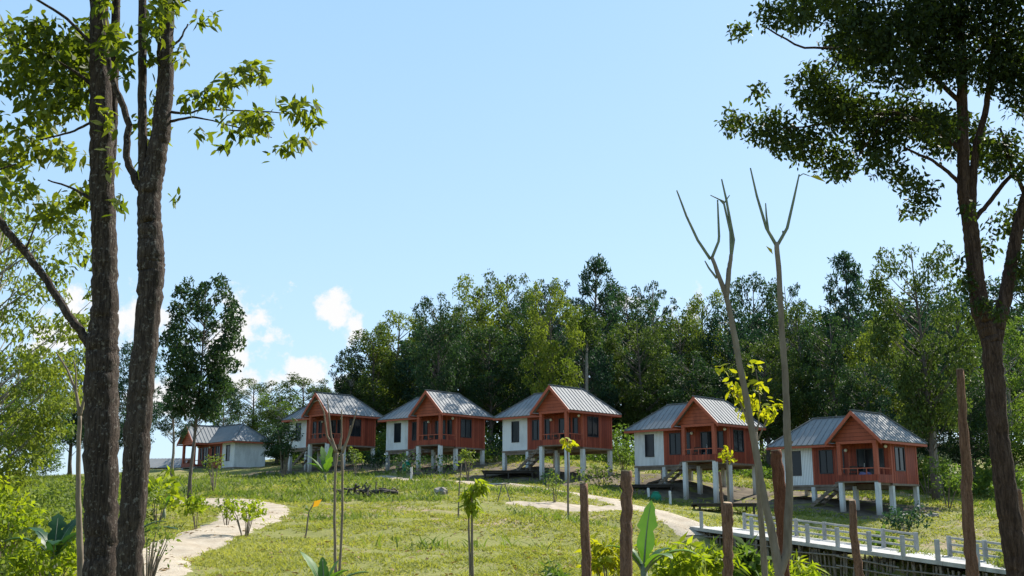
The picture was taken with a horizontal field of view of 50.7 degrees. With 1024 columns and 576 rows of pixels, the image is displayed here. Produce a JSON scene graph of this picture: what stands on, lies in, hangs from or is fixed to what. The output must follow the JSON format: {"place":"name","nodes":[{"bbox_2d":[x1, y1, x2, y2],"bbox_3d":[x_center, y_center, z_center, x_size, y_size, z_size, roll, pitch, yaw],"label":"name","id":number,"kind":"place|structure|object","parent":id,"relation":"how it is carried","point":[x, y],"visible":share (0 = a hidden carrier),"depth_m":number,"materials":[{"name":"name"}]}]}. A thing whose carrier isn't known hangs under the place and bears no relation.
{"place":"outdoors","nodes":[
{"label":"outdoors","id":0,"kind":"place"},
{"bbox_2d":[236,462,390,474],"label":"bare soil","id":1,"kind":"structure","parent":0,"point":[338,469],"depth_m":95.31,"materials":[{"name":"brown soil"}]},
{"bbox_2d":[351,461,501,474],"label":"bare soil","id":2,"kind":"structure","parent":0,"point":[427,466],"depth_m":89.05,"materials":[{"name":"brown soil"}]},
{"bbox_2d":[0,0,1023,475],"label":"sky","id":3,"kind":"structure","parent":0,"point":[538,139],"materials":[{"name":"blue"}]},
{"bbox_2d":[15,444,1023,575],"bbox_3d":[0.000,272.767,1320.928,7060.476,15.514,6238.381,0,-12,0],"label":"ground","id":4,"kind":"structure","parent":0,"point":[289,532],"depth_m":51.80,"materials":[{"name":"green plant"}]},
{"bbox_2d":[0,475,45,574],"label":"lime bush","id":5,"kind":"object","parent":4,"relation":"on","point":[7,526],"visible":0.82,"depth_m":19.70,"materials":[{"name":"green plant"}]},
{"bbox_2d":[0,350,64,458],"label":"woodland tree","id":6,"kind":"object","parent":4,"relation":"on","point":[5,377],"visible":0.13,"depth_m":88.86,"materials":[{"name":"green plant"}]},
{"bbox_2d":[0,373,76,477],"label":"woodland tree","id":7,"kind":"object","parent":4,"relation":"on","point":[55,461],"visible":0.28,"depth_m":83.18,"materials":[{"name":"green plant"}]},
{"bbox_2d":[0,533,83,575],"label":"lime bush","id":8,"kind":"object","parent":4,"relation":"on","point":[69,559],"visible":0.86,"depth_m":16.22,"materials":[{"name":"green plant"}]},
{"bbox_2d":[2,513,83,575],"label":"banana plant","id":9,"kind":"object","parent":4,"relation":"on","point":[56,535],"visible":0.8,"depth_m":16.64,"materials":[{"name":"green plant"}]},
{"bbox_2d":[0,194,91,497],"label":"leafy tree","id":10,"kind":"object","parent":4,"relation":"on","point":[27,365],"visible":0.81,"depth_m":24.01,"materials":[{"name":"green plant"}]},
{"bbox_2d":[44,347,84,475],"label":"woodland tree","id":11,"kind":"object","parent":4,"relation":"on","point":[70,441],"visible":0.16,"depth_m":94.97,"materials":[{"name":"green plant"}]},
{"bbox_2d":[55,352,84,575],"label":"pale sapling","id":12,"kind":"object","parent":4,"relation":"on","point":[79,545],"visible":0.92,"depth_m":11.80,"materials":[{"name":"brown plant"}]},
{"bbox_2d":[0,465,170,575],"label":"thicket","id":13,"kind":"object","parent":4,"relation":"on","point":[61,509],"visible":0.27,"depth_m":29.86,"materials":[{"name":"green plant"}]},
{"bbox_2d":[0,0,174,575],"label":"tree","id":14,"kind":"object","parent":4,"relation":"on","point":[80,55],"visible":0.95,"depth_m":10.82,"materials":[{"name":"green plant"}]},
{"bbox_2d":[118,340,164,449],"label":"woodland tree","id":15,"kind":"object","parent":4,"relation":"on","point":[121,389],"visible":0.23,"depth_m":91.96,"materials":[{"name":"green plant"}]},
{"bbox_2d":[142,520,183,575],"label":"grey bush","id":16,"kind":"object","parent":4,"relation":"on","point":[151,569],"visible":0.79,"depth_m":18.49,"materials":[{"name":"green plant"}]},
{"bbox_2d":[147,465,186,523],"bbox_3d":[-13.558,7.902,41.202,1.827,2.336,2.461,-2,-12,7],"label":"leafy plant","id":17,"kind":"object","parent":4,"relation":"on","point":[173,490],"visible":0.59,"depth_m":41.59,"materials":[{"name":"green plant"}]},
{"bbox_2d":[152,375,193,476],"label":"woodland tree","id":18,"kind":"object","parent":4,"relation":"on","point":[182,433],"visible":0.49,"depth_m":97.28,"materials":[{"name":"green plant"}]},
{"bbox_2d":[178,490,209,528],"bbox_3d":[-10.986,7.648,37.217,1.021,1.419,1.600,6,-13,-25],"label":"lime shrub","id":19,"kind":"object","parent":4,"relation":"on","point":[192,502],"visible":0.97,"depth_m":37.08,"materials":[{"name":"green plant"}]},
{"bbox_2d":[158,272,247,499],"bbox_3d":[-16.807,5.389,57.861,4.949,12.478,4.743,4,-12,-18],"label":"slim tree","id":20,"kind":"object","parent":4,"relation":"on","point":[188,388],"visible":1,"depth_m":57.63,"materials":[{"name":"green plant"}]},
{"bbox_2d":[143,498,288,575],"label":"footpath","id":21,"kind":"structure","parent":4,"relation":"on","point":[195,543],"depth_m":31.90,"materials":[{"name":"beige sand"}]},
{"bbox_2d":[106,0,327,575],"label":"tree","id":22,"kind":"object","parent":4,"relation":"on","point":[147,179],"visible":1,"depth_m":10.21,"materials":[{"name":"green plant"}]},
{"bbox_2d":[176,423,267,468],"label":"stilt house","id":23,"kind":"structure","parent":4,"relation":"on","point":[240,445],"depth_m":111.15,"materials":[{"name":"white wood"}]},
{"bbox_2d":[208,383,241,425],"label":"woodland tree","id":24,"kind":"object","parent":4,"relation":"on","point":[226,421],"visible":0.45,"depth_m":119.26,"materials":[{"name":"green plant"}]},
{"bbox_2d":[219,495,267,535],"bbox_3d":[-8.245,7.027,33.155,1.687,1.323,1.477,0,-12,0],"label":"lime shrub","id":25,"kind":"object","parent":4,"relation":"on","point":[252,508],"visible":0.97,"depth_m":33.18,"materials":[{"name":"green plant"}]},
{"bbox_2d":[225,378,286,436],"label":"woodland tree","id":26,"kind":"object","parent":4,"relation":"on","point":[249,421],"visible":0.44,"depth_m":124.63,"materials":[{"name":"green plant"}]},
{"bbox_2d":[248,392,302,464],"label":"woodland tree","id":27,"kind":"object","parent":4,"relation":"on","point":[263,401],"visible":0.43,"depth_m":112.71,"materials":[{"name":"green plant"}]},
{"bbox_2d":[260,423,301,469],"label":"woodland tree","id":28,"kind":"object","parent":4,"relation":"on","point":[271,439],"visible":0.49,"depth_m":102.63,"materials":[{"name":"green plant"}]},
{"bbox_2d":[271,418,304,477],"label":"dark bush","id":29,"kind":"object","parent":4,"relation":"on","point":[291,439],"visible":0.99,"depth_m":90.74,"materials":[{"name":"green plant"}]},
{"bbox_2d":[257,372,334,458],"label":"woodland tree","id":30,"kind":"object","parent":4,"relation":"on","point":[291,391],"visible":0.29,"depth_m":117.02,"materials":[{"name":"green plant"}]},
{"bbox_2d":[281,391,382,471],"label":"stilt house","id":31,"kind":"structure","parent":4,"relation":"on","point":[309,417],"depth_m":95.49,"materials":[{"name":"red wood"}]},
{"bbox_2d":[300,552,367,575],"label":"banana plant","id":32,"kind":"object","parent":4,"relation":"on","point":[322,569],"visible":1,"depth_m":12.64,"materials":[{"name":"green plant"}]},
{"bbox_2d":[315,398,356,575],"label":"forked sapling","id":33,"kind":"object","parent":4,"relation":"on","point":[333,445],"visible":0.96,"depth_m":16.73,"materials":[{"name":"brown plant"}]},
{"bbox_2d":[328,348,372,459],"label":"woodland tree","id":34,"kind":"object","parent":4,"relation":"on","point":[340,371],"visible":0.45,"depth_m":112.17,"materials":[{"name":"green plant"}]},
{"bbox_2d":[332,324,414,432],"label":"woodland tree","id":35,"kind":"object","parent":4,"relation":"on","point":[372,399],"visible":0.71,"depth_m":112.15,"materials":[{"name":"green plant"}]},
{"bbox_2d":[332,482,416,496],"bbox_3d":[-7.830,11.403,60.782,4.566,1.082,2.450,-3,-12,15],"label":"brush pile","id":36,"kind":"object","parent":4,"relation":"on","point":[366,490],"visible":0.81,"depth_m":60.79,"materials":[{"name":"plant"}]},
{"bbox_2d":[359,309,427,456],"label":"woodland tree","id":37,"kind":"object","parent":4,"relation":"on","point":[399,326],"visible":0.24,"depth_m":117.02,"materials":[{"name":"green plant"}]},
{"bbox_2d":[380,451,460,478],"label":"dark bush","id":38,"kind":"object","parent":4,"relation":"on","point":[414,465],"visible":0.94,"depth_m":81.77,"materials":[{"name":"green plant"}]},
{"bbox_2d":[391,320,473,457],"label":"woodland tree","id":39,"kind":"object","parent":4,"relation":"on","point":[404,371],"visible":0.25,"depth_m":111.34,"materials":[{"name":"green plant"}]},
{"bbox_2d":[378,389,493,473],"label":"stilt house","id":40,"kind":"structure","parent":4,"relation":"on","point":[453,423],"depth_m":88.90,"materials":[{"name":"red wood"}]},
{"bbox_2d":[408,292,469,398],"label":"woodland tree","id":41,"kind":"object","parent":4,"relation":"on","point":[425,370],"visible":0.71,"depth_m":103.69,"materials":[{"name":"green plant"}]},
{"bbox_2d":[431,304,497,410],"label":"woodland tree","id":42,"kind":"object","parent":4,"relation":"on","point":[468,323],"visible":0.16,"depth_m":117.09,"materials":[{"name":"green plant"}]},
{"bbox_2d":[456,479,495,575],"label":"young tree","id":43,"kind":"object","parent":4,"relation":"on","point":[472,507],"visible":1,"depth_m":19.51,"materials":[{"name":"green plant"}]},
{"bbox_2d":[445,273,525,423],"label":"woodland tree","id":44,"kind":"object","parent":4,"relation":"on","point":[475,301],"visible":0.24,"depth_m":123.21,"materials":[{"name":"green plant"}]},
{"bbox_2d":[460,326,533,450],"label":"woodland tree","id":45,"kind":"object","parent":4,"relation":"on","point":[477,398],"visible":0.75,"depth_m":107.85,"materials":[{"name":"green plant"}]},
{"bbox_2d":[473,269,540,404],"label":"woodland tree","id":46,"kind":"object","parent":4,"relation":"on","point":[496,286],"visible":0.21,"depth_m":128.62,"materials":[{"name":"green plant"}]},
{"bbox_2d":[494,293,569,407],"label":"woodland tree","id":47,"kind":"object","parent":4,"relation":"on","point":[522,341],"visible":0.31,"depth_m":114.09,"materials":[{"name":"green plant"}]},
{"bbox_2d":[511,277,587,458],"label":"woodland tree","id":48,"kind":"object","parent":4,"relation":"on","point":[537,339],"visible":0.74,"depth_m":98.10,"materials":[{"name":"green plant"}]},
{"bbox_2d":[527,279,580,382],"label":"woodland tree","id":49,"kind":"object","parent":4,"relation":"on","point":[566,283],"visible":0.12,"depth_m":126.43,"materials":[{"name":"green plant"}]},
{"bbox_2d":[493,384,621,482],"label":"stilt house","id":50,"kind":"structure","parent":4,"relation":"on","point":[580,417],"depth_m":81.36,"materials":[{"name":"red wood"}]},
{"bbox_2d":[506,501,621,511],"bbox_3d":[3.263,11.825,58.266,7.676,0.687,4.236,4,-12,-20],"label":"sandy patch","id":51,"kind":"object","parent":4,"relation":"on","point":[560,506],"visible":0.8,"depth_m":57.79,"materials":[{"name":"beige sand"}]},
{"bbox_2d":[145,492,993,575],"bbox_3d":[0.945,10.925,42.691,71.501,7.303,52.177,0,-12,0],"label":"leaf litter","id":52,"kind":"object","parent":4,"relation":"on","point":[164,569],"visible":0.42,"depth_m":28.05,"materials":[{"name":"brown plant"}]},
{"bbox_2d":[560,304,607,390],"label":"pale tree","id":53,"kind":"object","parent":4,"relation":"on","point":[586,320],"visible":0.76,"depth_m":103.66,"materials":[{"name":"green plant"}]},
{"bbox_2d":[580,483,591,575],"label":"sawn post","id":54,"kind":"object","parent":4,"relation":"on","point":[585,544],"visible":1,"depth_m":9.72,"materials":[{"name":"brown wood"}]},
{"bbox_2d":[554,323,620,405],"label":"woodland tree","id":55,"kind":"object","parent":4,"relation":"on","point":[602,376],"visible":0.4,"depth_m":105.92,"materials":[{"name":"green plant"}]},
{"bbox_2d":[557,253,636,421],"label":"woodland tree","id":56,"kind":"object","parent":4,"relation":"on","point":[607,298],"visible":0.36,"depth_m":116.97,"materials":[{"name":"green plant"}]},
{"bbox_2d":[571,458,624,485],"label":"leafy bush","id":57,"kind":"object","parent":4,"relation":"on","point":[598,473],"visible":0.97,"depth_m":76.65,"materials":[{"name":"green plant"}]},
{"bbox_2d":[574,531,632,575],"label":"yellow shrub","id":58,"kind":"object","parent":4,"relation":"on","point":[600,562],"visible":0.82,"depth_m":18.32,"materials":[{"name":"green plant"}]},
{"bbox_2d":[619,470,632,575],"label":"sawn post","id":59,"kind":"object","parent":4,"relation":"on","point":[626,548],"visible":1,"depth_m":8.76,"materials":[{"name":"brown wood"}]},
{"bbox_2d":[598,284,660,456],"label":"woodland tree","id":60,"kind":"object","parent":4,"relation":"on","point":[621,297],"visible":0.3,"depth_m":121.02,"materials":[{"name":"green plant"}]},
{"bbox_2d":[602,320,685,435],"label":"woodland tree","id":61,"kind":"object","parent":4,"relation":"on","point":[638,410],"visible":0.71,"depth_m":108.65,"materials":[{"name":"green plant"}]},
{"bbox_2d":[271,423,1023,499],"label":"undergrowth","id":62,"kind":"object","parent":4,"relation":"on","point":[983,476],"visible":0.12,"depth_m":92.78,"materials":[{"name":"green plant"}]},
{"bbox_2d":[606,500,697,575],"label":"banana plant","id":63,"kind":"object","parent":4,"relation":"on","point":[647,524],"visible":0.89,"depth_m":12.18,"materials":[{"name":"green plant"}]},
{"bbox_2d":[628,280,679,408],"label":"woodland tree","id":64,"kind":"object","parent":4,"relation":"on","point":[665,310],"visible":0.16,"depth_m":128.71,"materials":[{"name":"green plant"}]},
{"bbox_2d":[336,296,1023,452],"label":"wood","id":65,"kind":"object","parent":4,"relation":"on","point":[907,318],"visible":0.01,"depth_m":137.37,"materials":[{"name":"green plant"}]},
{"bbox_2d":[648,531,713,575],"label":"leafy plant","id":66,"kind":"object","parent":4,"relation":"on","point":[691,564],"visible":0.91,"depth_m":14.31,"materials":[{"name":"green plant"}]},
{"bbox_2d":[646,307,719,406],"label":"woodland tree","id":67,"kind":"object","parent":4,"relation":"on","point":[693,341],"visible":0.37,"depth_m":114.39,"materials":[{"name":"green plant"}]},
{"bbox_2d":[657,349,728,406],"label":"woodland tree","id":68,"kind":"object","parent":4,"relation":"on","point":[677,392],"visible":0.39,"depth_m":104.01,"materials":[{"name":"green plant"}]},
{"bbox_2d":[624,395,765,502],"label":"stilt house","id":69,"kind":"structure","parent":4,"relation":"on","point":[668,438],"depth_m":76.12,"materials":[{"name":"red wood"}]},
{"bbox_2d":[672,288,731,399],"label":"woodland tree","id":70,"kind":"object","parent":4,"relation":"on","point":[695,306],"visible":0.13,"depth_m":122.29,"materials":[{"name":"green plant"}]},
{"bbox_2d":[679,536,750,575],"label":"leafy plant","id":71,"kind":"object","parent":4,"relation":"on","point":[716,568],"visible":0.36,"depth_m":16.30,"materials":[{"name":"green plant"}]},
{"bbox_2d":[722,502,733,575],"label":"sawn post","id":72,"kind":"object","parent":4,"relation":"on","point":[727,532],"visible":1,"depth_m":10.20,"materials":[{"name":"brown wood"}]},
{"bbox_2d":[691,305,773,415],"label":"woodland tree","id":73,"kind":"object","parent":4,"relation":"on","point":[716,321],"visible":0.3,"depth_m":116.14,"materials":[{"name":"green plant"}]},
{"bbox_2d":[715,359,782,572],"bbox_3d":[3.304,2.899,14.657,1.024,3.919,0.568,0,-12,0],"label":"young tree","id":74,"kind":"object","parent":4,"relation":"on","point":[736,387],"visible":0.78,"depth_m":14.96,"materials":[{"name":"yellow plant"}]},
{"bbox_2d":[676,168,824,575],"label":"bare sapling","id":75,"kind":"object","parent":4,"relation":"on","point":[780,561],"visible":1,"depth_m":8.50,"materials":[{"name":"brown plant"}]},
{"bbox_2d":[732,534,771,575],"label":"leafy plant","id":76,"kind":"object","parent":4,"relation":"on","point":[750,559],"visible":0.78,"depth_m":17.30,"materials":[{"name":"green plant"}]},
{"bbox_2d":[755,432,767,575],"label":"thin sapling","id":77,"kind":"object","parent":4,"relation":"on","point":[763,546],"visible":0.62,"depth_m":11.68,"materials":[{"name":"brown plant"}]},
{"bbox_2d":[728,271,796,459],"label":"woodland tree","id":78,"kind":"object","parent":4,"relation":"on","point":[772,316],"visible":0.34,"depth_m":123.45,"materials":[{"name":"green plant"}]},
{"bbox_2d":[719,333,811,469],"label":"woodland tree","id":79,"kind":"object","parent":4,"relation":"on","point":[767,433],"visible":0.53,"depth_m":105.23,"materials":[{"name":"green plant"}]},
{"bbox_2d":[770,449,789,575],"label":"sawn post","id":80,"kind":"object","parent":4,"relation":"on","point":[778,476],"visible":0.72,"depth_m":12.72,"materials":[{"name":"brown wood"}]},
{"bbox_2d":[765,282,813,388],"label":"woodland tree","id":81,"kind":"object","parent":4,"relation":"on","point":[794,293],"visible":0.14,"depth_m":129.40,"materials":[{"name":"green plant"}]},
{"bbox_2d":[772,549,828,575],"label":"lime palm","id":82,"kind":"object","parent":4,"relation":"on","point":[798,570],"visible":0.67,"depth_m":29.03,"materials":[{"name":"green plant"}]},
{"bbox_2d":[765,301,843,430],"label":"woodland tree","id":83,"kind":"object","parent":4,"relation":"on","point":[803,417],"visible":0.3,"depth_m":112.26,"materials":[{"name":"green plant"}]},
{"bbox_2d":[795,315,868,419],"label":"woodland tree","id":84,"kind":"object","parent":4,"relation":"on","point":[827,380],"visible":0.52,"depth_m":106.14,"materials":[{"name":"green plant"}]},
{"bbox_2d":[765,409,927,514],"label":"stilt house","id":85,"kind":"structure","parent":4,"relation":"on","point":[827,452],"depth_m":69.30,"materials":[{"name":"red wood"}]},
{"bbox_2d":[856,448,873,473],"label":"door","id":86,"kind":"structure","parent":85,"relation":"in","point":[864,457],"depth_m":69.07,"materials":[{"name":"grey glass"}]},
{"bbox_2d":[690,511,1005,575],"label":"footbridge","id":87,"kind":"object","parent":4,"relation":"on","point":[837,546],"visible":0.73,"depth_m":45.80,"materials":[{"name":"wood"}]},
{"bbox_2d":[703,533,1005,575],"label":"stake palisade","id":88,"kind":"object","parent":4,"relation":"on","point":[877,561],"visible":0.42,"depth_m":45.53,"materials":[{"name":"brown wood"}]},
{"bbox_2d":[817,250,893,411],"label":"woodland tree","id":89,"kind":"object","parent":4,"relation":"on","point":[845,263],"visible":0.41,"depth_m":119.93,"materials":[{"name":"green plant"}]},
{"bbox_2d":[849,500,863,575],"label":"sawn post","id":90,"kind":"object","parent":4,"relation":"on","point":[856,555],"visible":1,"depth_m":10.69,"materials":[{"name":"brown wood"}]},
{"bbox_2d":[828,361,894,416],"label":"woodland tree","id":91,"kind":"object","parent":4,"relation":"on","point":[864,393],"visible":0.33,"depth_m":96.99,"materials":[{"name":"green plant"}]},
{"bbox_2d":[713,0,1023,575],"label":"tree","id":92,"kind":"object","parent":4,"relation":"on","point":[916,30],"visible":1,"depth_m":10.85,"materials":[{"name":"green plant"}]},
{"bbox_2d":[842,320,911,421],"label":"woodland tree","id":93,"kind":"object","parent":4,"relation":"on","point":[856,360],"visible":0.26,"depth_m":104.07,"materials":[{"name":"green plant"}]},
{"bbox_2d":[878,500,932,531],"bbox_3d":[21.326,12.594,58.737,2.578,2.062,3.871,0,-12,0],"label":"dark bush","id":94,"kind":"object","parent":4,"relation":"on","point":[902,519],"visible":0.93,"depth_m":58.40,"materials":[{"name":"green plant"}]},
{"bbox_2d":[875,351,957,475],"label":"woodland tree","id":95,"kind":"object","parent":4,"relation":"on","point":[923,450],"visible":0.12,"depth_m":87.61,"materials":[{"name":"green plant"}]},
{"bbox_2d":[893,335,943,496],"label":"pale tree","id":96,"kind":"object","parent":4,"relation":"on","point":[916,353],"visible":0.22,"depth_m":79.48,"materials":[{"name":"green plant"}]},
{"bbox_2d":[862,240,981,499],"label":"woodland tree","id":97,"kind":"object","parent":4,"relation":"on","point":[910,384],"visible":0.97,"depth_m":77.01,"materials":[{"name":"green plant"}]},
{"bbox_2d":[920,452,976,507],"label":"dark bush","id":98,"kind":"object","parent":4,"relation":"on","point":[953,480],"visible":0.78,"depth_m":71.29,"materials":[{"name":"green plant"}]},
{"bbox_2d":[903,273,1016,466],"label":"woodland tree","id":99,"kind":"object","parent":4,"relation":"on","point":[961,297],"visible":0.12,"depth_m":99.01,"materials":[{"name":"green plant"}]},
{"bbox_2d":[956,368,978,575],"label":"sawn post","id":100,"kind":"object","parent":4,"relation":"on","point":[970,554],"visible":1,"depth_m":10.79,"materials":[{"name":"brown wood"}]},
{"bbox_2d":[936,373,1014,484],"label":"woodland tree","id":101,"kind":"object","parent":4,"relation":"on","point":[974,439],"visible":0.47,"depth_m":82.89,"materials":[{"name":"green plant"}]},
{"bbox_2d":[954,305,1023,484],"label":"woodland tree","id":102,"kind":"object","parent":4,"relation":"on","point":[1018,452],"visible":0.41,"depth_m":88.76,"materials":[{"name":"green plant"}]},
{"bbox_2d":[976,273,1023,414],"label":"woodland tree","id":103,"kind":"object","parent":4,"relation":"on","point":[992,289],"visible":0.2,"depth_m":112.12,"materials":[{"name":"green plant"}]},
{"bbox_2d":[375,475,708,536],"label":"concrete road","id":104,"kind":"structure","parent":0,"point":[679,524],"depth_m":56.15,"materials":[{"name":"beige concrete"}]},
{"bbox_2d":[454,462,634,485],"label":"bare soil","id":105,"kind":"structure","parent":0,"point":[573,470],"depth_m":82.31,"materials":[{"name":"brown soil"}]},
{"bbox_2d":[582,473,773,502],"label":"bare soil","id":106,"kind":"structure","parent":0,"point":[742,492],"depth_m":76.35,"materials":[{"name":"brown soil"}]},
{"bbox_2d":[747,491,947,520],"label":"bare soil","id":107,"kind":"structure","parent":0,"point":[834,503],"depth_m":70.08,"materials":[{"name":"brown soil"}]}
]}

